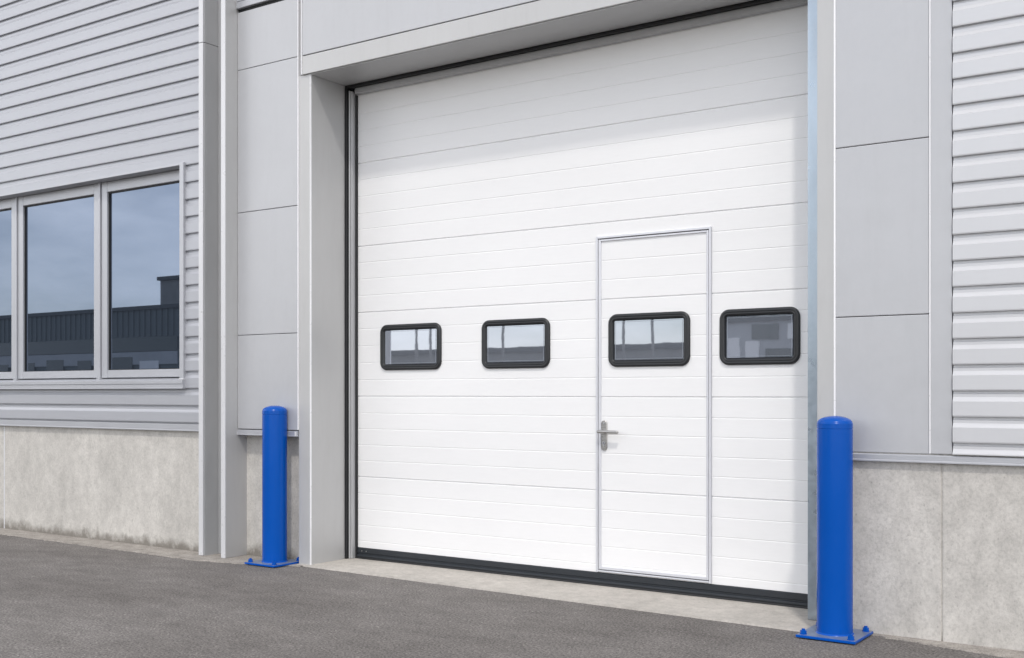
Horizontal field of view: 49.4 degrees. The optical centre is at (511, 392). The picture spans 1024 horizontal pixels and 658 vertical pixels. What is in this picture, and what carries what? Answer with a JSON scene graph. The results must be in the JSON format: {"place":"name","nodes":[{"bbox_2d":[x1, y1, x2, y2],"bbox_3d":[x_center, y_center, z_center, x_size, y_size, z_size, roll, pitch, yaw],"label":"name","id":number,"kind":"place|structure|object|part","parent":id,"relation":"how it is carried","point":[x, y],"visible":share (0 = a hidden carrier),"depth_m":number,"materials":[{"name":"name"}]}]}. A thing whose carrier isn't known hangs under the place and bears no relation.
{"place":"outdoors","nodes":[
{"label":"outdoors","id":0,"kind":"place"},
{"bbox_2d":[0,535,1004,657],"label":"asphalt ground","id":1,"kind":"structure","parent":0,"point":[61,600],"depth_m":5.60,"materials":[{"name":"grey asphalt"}]},
{"bbox_2d":[0,528,302,566],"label":"apron kerb","id":2,"kind":"structure","parent":1,"relation":"on","point":[165,552],"depth_m":8.22,"materials":[{"name":"grey concrete"}]},
{"bbox_2d":[245,405,298,567],"bbox_3d":[-1.592,0.615,7.475,0.280,1.058,0.280,0,0,34],"label":"bollard","id":3,"kind":"object","parent":2,"relation":"on","point":[274,486],"visible":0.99,"depth_m":7.40,"materials":[{"name":"blue metal"}]},
{"bbox_2d":[0,0,1023,650],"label":"warehouse building","id":4,"kind":"structure","parent":1,"relation":"on","point":[172,248],"depth_m":7.50,"materials":[{"name":"silver metal"}]},
{"bbox_2d":[0,198,14,378],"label":"casement window","id":5,"kind":"structure","parent":4,"relation":"in","point":[7,206],"depth_m":9.51,"materials":[{"name":"metal"}]},
{"bbox_2d":[18,183,97,378],"bbox_3d":[-3.683,-0.881,9.088,1.109,1.533,0.060,0,0,34],"label":"casement window","id":6,"kind":"structure","parent":4,"relation":"in","point":[58,230],"depth_m":9.09,"materials":[{"name":"glass"}]},
{"bbox_2d":[102,170,178,377],"bbox_3d":[-2.773,-0.881,8.466,1.039,1.533,0.060,0,0,34],"label":"casement window","id":7,"kind":"structure","parent":4,"relation":"in","point":[140,215],"depth_m":8.49,"materials":[{"name":"glass"}]},
{"bbox_2d":[345,0,816,620],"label":"door frame","id":8,"kind":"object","parent":4,"relation":"attached to","point":[579,310],"depth_m":6.61,"materials":[{"name":"white paint"}]},
{"bbox_3d":[-0.678,-0.305,7.417,0.522,0.308,0.018,0,0,34],"label":"vision window","id":9,"kind":"part","parent":8,"relation":"part of","materials":[{"name":"clear glass"}]},
{"bbox_3d":[0.019,-0.305,6.941,0.512,0.308,0.018,0,0,34],"label":"vision window","id":10,"kind":"part","parent":8,"relation":"part of","materials":[{"name":"clear glass"}]},
{"bbox_2d":[357,5,807,593],"bbox_3d":[0.255,-0.504,6.813,3.201,3.137,0.040,0,0,34],"label":"door leaf","id":11,"kind":"structure","parent":8,"relation":"in","point":[484,195],"depth_m":6.76,"materials":[{"name":"white paint"}]},
{"bbox_2d":[597,230,708,580],"bbox_3d":[0.801,0.070,6.400,0.714,1.966,0.104,0,0,34],"label":"wicket door","id":12,"kind":"structure","parent":8,"relation":"in","point":[653,431],"depth_m":6.40,"materials":[{"name":"white paint"}]},
{"bbox_3d":[1.339,-0.305,6.040,0.459,0.308,0.018,0,0,34],"label":"vision window","id":13,"kind":"part","parent":8,"relation":"part of","materials":[{"name":"clear glass"}]},
{"bbox_2d":[297,558,816,631],"bbox_3d":[0.245,1.155,6.654,3.620,0.029,0.874,0,0,34],"label":"concrete threshold","id":14,"kind":"object","parent":1,"relation":"on","point":[765,615],"visible":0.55,"depth_m":6.30,"materials":[{"name":"grey concrete"}]},
{"bbox_2d":[796,416,872,643],"bbox_3d":[1.522,0.626,5.252,0.280,1.035,0.280,0,0,34],"label":"bollard","id":15,"kind":"object","parent":1,"relation":"on","point":[834,622],"visible":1,"depth_m":5.18,"materials":[{"name":"blue metal"}]},
{"bbox_2d":[872,633,1023,657],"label":"apron strip","id":16,"kind":"object","parent":1,"relation":"on","point":[1001,652],"visible":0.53,"depth_m":5.00,"materials":[{"name":"grey concrete"}]}
]}

